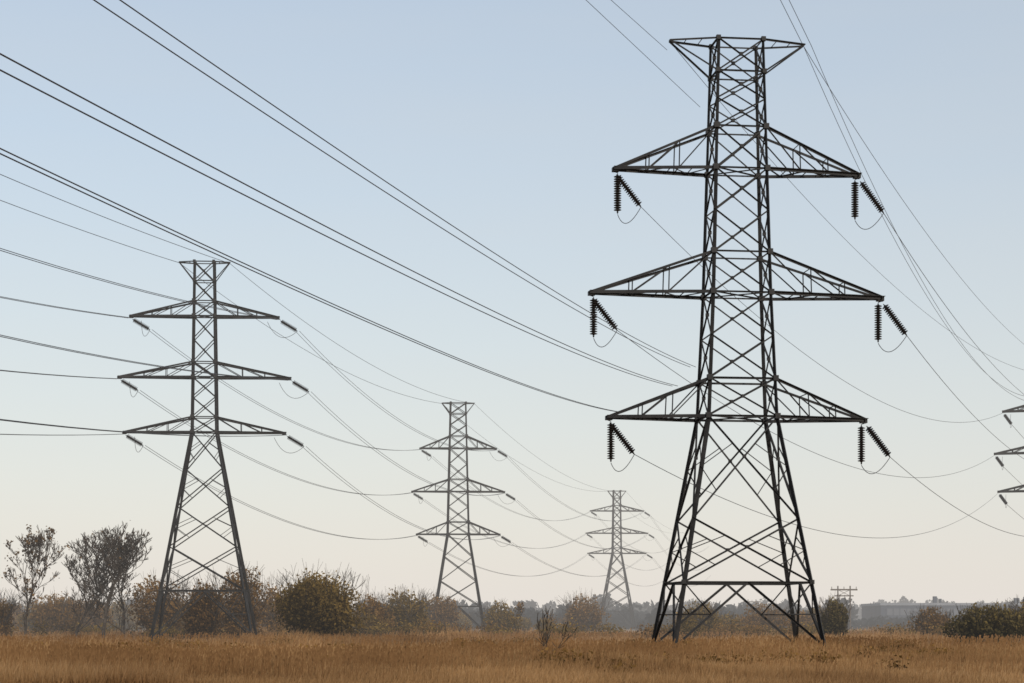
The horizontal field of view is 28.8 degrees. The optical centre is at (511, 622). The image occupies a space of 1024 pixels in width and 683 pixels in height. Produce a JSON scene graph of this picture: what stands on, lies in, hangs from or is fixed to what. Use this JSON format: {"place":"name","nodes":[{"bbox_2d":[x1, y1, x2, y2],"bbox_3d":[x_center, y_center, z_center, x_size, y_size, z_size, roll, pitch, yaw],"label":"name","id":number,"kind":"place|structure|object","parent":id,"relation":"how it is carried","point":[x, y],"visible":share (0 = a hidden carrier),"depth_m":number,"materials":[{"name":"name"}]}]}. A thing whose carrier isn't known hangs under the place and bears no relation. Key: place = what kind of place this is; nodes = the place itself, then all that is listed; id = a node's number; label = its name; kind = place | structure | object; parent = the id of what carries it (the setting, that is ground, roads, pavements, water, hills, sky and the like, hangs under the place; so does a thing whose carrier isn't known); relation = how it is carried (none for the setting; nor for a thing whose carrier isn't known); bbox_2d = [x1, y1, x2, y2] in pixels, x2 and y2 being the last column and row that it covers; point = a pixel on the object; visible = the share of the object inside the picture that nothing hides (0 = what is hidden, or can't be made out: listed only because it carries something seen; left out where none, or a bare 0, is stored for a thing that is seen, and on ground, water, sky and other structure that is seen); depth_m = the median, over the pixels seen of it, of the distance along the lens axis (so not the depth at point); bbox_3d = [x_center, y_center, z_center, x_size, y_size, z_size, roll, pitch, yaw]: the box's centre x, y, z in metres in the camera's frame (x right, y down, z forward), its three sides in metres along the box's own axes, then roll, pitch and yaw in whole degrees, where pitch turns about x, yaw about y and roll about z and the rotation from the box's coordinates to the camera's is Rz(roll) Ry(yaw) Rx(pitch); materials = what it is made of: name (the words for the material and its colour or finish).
{"place":"outdoors","nodes":[
{"label":"outdoors","id":0,"kind":"place"},
{"bbox_2d":[19,625,861,632],"bbox_3d":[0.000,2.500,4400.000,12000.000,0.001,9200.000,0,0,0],"label":"field ground","id":1,"kind":"structure","parent":0,"point":[585,631],"depth_m":663.75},
{"bbox_2d":[1,596,24,628],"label":"shrub","id":2,"kind":"object","parent":1,"relation":"on","point":[15,616],"depth_m":450.59,"materials":[{"name":"brown plant"}]},
{"bbox_2d":[0,588,28,636],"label":"bush","id":3,"kind":"object","parent":1,"relation":"on","point":[5,608],"depth_m":261.61,"materials":[{"name":"brown plant"}]},
{"bbox_2d":[14,598,55,632],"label":"shrub","id":4,"kind":"object","parent":1,"relation":"on","point":[19,619],"depth_m":387.86,"materials":[{"name":"brown plant"}]},
{"bbox_2d":[1,524,69,634],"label":"sparse tree","id":5,"kind":"object","parent":1,"relation":"on","point":[35,547],"depth_m":249.02,"materials":[{"name":"plant"}]},
{"bbox_2d":[25,590,88,632],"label":"bush","id":6,"kind":"object","parent":1,"relation":"on","point":[51,614],"depth_m":329.18,"materials":[{"name":"brown plant"}]},
{"bbox_2d":[54,596,115,631],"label":"shrub","id":7,"kind":"object","parent":1,"relation":"on","point":[91,622],"depth_m":359.07,"materials":[{"name":"brown plant"}]},
{"bbox_2d":[61,530,133,636],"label":"bare tree","id":8,"kind":"object","parent":1,"relation":"on","point":[79,573],"depth_m":250.82,"materials":[{"name":"brown plant"}]},
{"bbox_2d":[62,520,151,639],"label":"bare tree","id":9,"kind":"object","parent":1,"relation":"on","point":[131,548],"depth_m":243.61,"materials":[{"name":"brown plant"}]},
{"bbox_2d":[83,534,143,634],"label":"bare tree","id":10,"kind":"object","parent":1,"relation":"on","point":[120,597],"depth_m":257.30,"materials":[{"name":"brown plant"}]},
{"bbox_2d":[101,599,141,632],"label":"shrub","id":11,"kind":"object","parent":1,"relation":"on","point":[115,616],"depth_m":499.12,"materials":[{"name":"plant"}]},
{"bbox_2d":[112,589,140,631],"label":"bare tree","id":12,"kind":"object","parent":1,"relation":"on","point":[133,624],"depth_m":256.30,"materials":[{"name":"plant"}]},
{"bbox_2d":[119,601,155,631],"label":"shrub","id":13,"kind":"object","parent":1,"relation":"on","point":[138,621],"depth_m":521.23,"materials":[{"name":"plant"}]},
{"bbox_2d":[127,570,201,637],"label":"bush","id":14,"kind":"object","parent":1,"relation":"on","point":[146,620],"depth_m":268.86,"materials":[{"name":"brown plant"}]},
{"bbox_2d":[150,597,184,632],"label":"shrub","id":15,"kind":"object","parent":1,"relation":"on","point":[176,621],"depth_m":349.29,"materials":[{"name":"brown plant"}]},
{"bbox_2d":[174,572,238,639],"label":"bush","id":16,"kind":"object","parent":1,"relation":"on","point":[201,618],"depth_m":244.68,"materials":[{"name":"brown plant"}]},
{"bbox_2d":[117,259,308,640],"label":"tower","id":17,"kind":"structure","parent":1,"relation":"on","point":[192,363],"depth_m":238.36,"materials":[{"name":"metal"}]},
{"bbox_2d":[187,562,275,638],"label":"bush","id":18,"kind":"object","parent":1,"relation":"on","point":[227,623],"depth_m":255.11,"materials":[{"name":"brown plant"}]},
{"bbox_2d":[254,573,291,630],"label":"bush","id":19,"kind":"object","parent":1,"relation":"on","point":[270,617],"depth_m":298.62,"materials":[{"name":"brown plant"}]},
{"bbox_2d":[269,559,369,638],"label":"bush","id":20,"kind":"object","parent":1,"relation":"on","point":[317,610],"depth_m":222.03,"materials":[{"name":"green plant"}]},
{"bbox_2d":[350,586,402,635],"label":"bush","id":21,"kind":"object","parent":1,"relation":"on","point":[377,610],"depth_m":279.37,"materials":[{"name":"brown plant"}]},
{"bbox_2d":[375,584,439,634],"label":"bush","id":22,"kind":"object","parent":1,"relation":"on","point":[399,613],"depth_m":299.13,"materials":[{"name":"green plant"}]},
{"bbox_2d":[414,588,461,628],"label":"bush","id":23,"kind":"object","parent":1,"relation":"on","point":[446,611],"depth_m":379.34,"materials":[{"name":"brown plant"}]},
{"bbox_2d":[411,401,514,630],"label":"tower","id":24,"kind":"structure","parent":1,"relation":"on","point":[449,448],"depth_m":390.94,"materials":[{"name":"metal"}]},
{"bbox_2d":[451,609,475,630],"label":"shrub","id":25,"kind":"object","parent":1,"relation":"on","point":[462,618],"depth_m":497.66,"materials":[{"name":"plant"}]},
{"bbox_2d":[0,607,960,637],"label":"brown scrub","id":26,"kind":"object","parent":1,"relation":"on","point":[647,629],"visible":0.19,"depth_m":275.30,"materials":[{"name":"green plant"}]},
{"bbox_2d":[8,609,953,638],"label":"olive scrub","id":27,"kind":"object","parent":1,"relation":"on","point":[686,628],"visible":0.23,"depth_m":266.01,"materials":[{"name":"green plant"}]},
{"bbox_2d":[17,607,954,630],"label":"hedge","id":28,"kind":"object","parent":1,"relation":"on","point":[644,618],"visible":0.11,"depth_m":631.05,"materials":[{"name":"plant"}]},
{"bbox_2d":[472,598,518,633],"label":"bush","id":29,"kind":"object","parent":1,"relation":"on","point":[505,614],"depth_m":339.21,"materials":[{"name":"brown plant"}]},
{"bbox_2d":[0,630,1023,680],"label":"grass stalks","id":30,"kind":"object","parent":1,"relation":"on","point":[195,661],"depth_m":100.77,"materials":[{"name":"brown plant"}]},
{"bbox_2d":[6,592,1022,619],"bbox_3d":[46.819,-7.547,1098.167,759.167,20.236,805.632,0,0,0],"label":"tree line","id":31,"kind":"object","parent":1,"relation":"on","point":[856,612],"depth_m":972.47,"materials":[{"name":"plant"}]},
{"bbox_2d":[510,614,533,631],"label":"shrub","id":32,"kind":"object","parent":1,"relation":"on","point":[528,623],"depth_m":438.76,"materials":[{"name":"plant"}]},
{"bbox_2d":[536,608,548,650],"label":"weed","id":33,"kind":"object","parent":1,"relation":"on","point":[538,627],"depth_m":103.06,"materials":[{"name":"brown plant"}]},
{"bbox_2d":[533,616,557,631],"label":"shrub","id":34,"kind":"object","parent":1,"relation":"on","point":[541,625],"depth_m":378.51,"materials":[{"name":"plant"}]},
{"bbox_2d":[541,622,551,648],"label":"weed","id":35,"kind":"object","parent":1,"relation":"on","point":[547,634],"depth_m":104.04,"materials":[{"name":"brown plant"}]},
{"bbox_2d":[552,621,576,653],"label":"weed","id":36,"kind":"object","parent":1,"relation":"on","point":[562,633],"depth_m":103.57,"materials":[{"name":"brown plant"}]},
{"bbox_2d":[558,609,586,628],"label":"shrub","id":37,"kind":"object","parent":1,"relation":"on","point":[562,621],"depth_m":473.25,"materials":[{"name":"plant"}]},
{"bbox_2d":[557,586,611,631],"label":"bush","id":38,"kind":"object","parent":1,"relation":"on","point":[586,608],"depth_m":399.30,"materials":[{"name":"brown plant"}]},
{"bbox_2d":[585,490,653,630],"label":"tower","id":39,"kind":"structure","parent":1,"relation":"on","point":[613,527],"depth_m":652.24,"materials":[{"name":"metal"}]},
{"bbox_2d":[672,599,729,635],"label":"bush","id":40,"kind":"object","parent":1,"relation":"on","point":[713,618],"depth_m":299.06,"materials":[{"name":"brown plant"}]},
{"bbox_2d":[718,612,744,631],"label":"shrub","id":41,"kind":"object","parent":1,"relation":"on","point":[728,619],"depth_m":367.40,"materials":[{"name":"brown plant"}]},
{"bbox_2d":[588,34,907,647],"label":"tower","id":42,"kind":"structure","parent":1,"relation":"on","point":[708,415],"depth_m":148.20,"materials":[{"name":"metal"}]},
{"bbox_2d":[0,0,1023,585],"bbox_3d":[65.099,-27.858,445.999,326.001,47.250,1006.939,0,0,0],"label":"conductors","id":43,"kind":"object","parent":42,"relation":"hanging from","point":[370,320],"visible":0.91,"depth_m":158.00,"materials":[{"name":"grey"}]},
{"bbox_2d":[736,600,796,632],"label":"bush","id":44,"kind":"object","parent":1,"relation":"on","point":[749,618],"depth_m":349.12,"materials":[{"name":"plant"}]},
{"bbox_2d":[788,609,816,629],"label":"shrub","id":45,"kind":"object","parent":1,"relation":"on","point":[803,618],"depth_m":365.43,"materials":[{"name":"brown plant"}]},
{"bbox_2d":[806,604,824,626],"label":"shrub","id":46,"kind":"object","parent":1,"relation":"on","point":[815,613],"depth_m":387.77,"materials":[{"name":"plant"}]},
{"bbox_2d":[813,592,852,637],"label":"bush","id":47,"kind":"object","parent":1,"relation":"on","point":[836,621],"depth_m":235.25,"materials":[{"name":"green plant"}]},
{"bbox_2d":[831,586,857,630],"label":"pole","id":48,"kind":"object","parent":1,"relation":"on","point":[849,590],"visible":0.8,"depth_m":519.88,"materials":[{"name":"grey wood"}]},
{"bbox_2d":[904,604,957,634],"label":"bush","id":49,"kind":"object","parent":1,"relation":"on","point":[934,620],"depth_m":268.99,"materials":[{"name":"plant"}]},
{"bbox_2d":[940,599,1023,644],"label":"bush","id":50,"kind":"object","parent":1,"relation":"on","point":[967,625],"depth_m":198.63,"materials":[{"name":"green plant"}]},
{"bbox_2d":[994,405,1023,610],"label":"tower","id":51,"kind":"structure","parent":1,"relation":"on","point":[1008,452],"depth_m":345.52,"materials":[{"name":"metal"}]},
{"bbox_2d":[1006,596,1023,639],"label":"bush","id":52,"kind":"object","parent":1,"relation":"on","point":[1014,603],"depth_m":220.57,"materials":[{"name":"plant"}]},
{"bbox_2d":[0,624,1023,682],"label":"dry grass","id":53,"kind":"structure","parent":0,"point":[712,671],"depth_m":84.49,"materials":[{"name":"brown plant"}]},
{"bbox_2d":[0,0,1023,610],"label":"sky","id":54,"kind":"structure","parent":0,"point":[509,121],"materials":[{"name":"blue"}]},
{"bbox_2d":[509,602,524,628],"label":"bush","id":55,"kind":"object","parent":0,"point":[520,611],"depth_m":301.18,"materials":[{"name":"brown plant"}]},
{"bbox_2d":[543,606,556,651],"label":"weed","id":56,"kind":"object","parent":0,"point":[546,620],"depth_m":104.32,"materials":[{"name":"brown plant"}]},
{"bbox_2d":[861,596,1023,629],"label":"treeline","id":57,"kind":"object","parent":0,"point":[891,610],"depth_m":720.00,"materials":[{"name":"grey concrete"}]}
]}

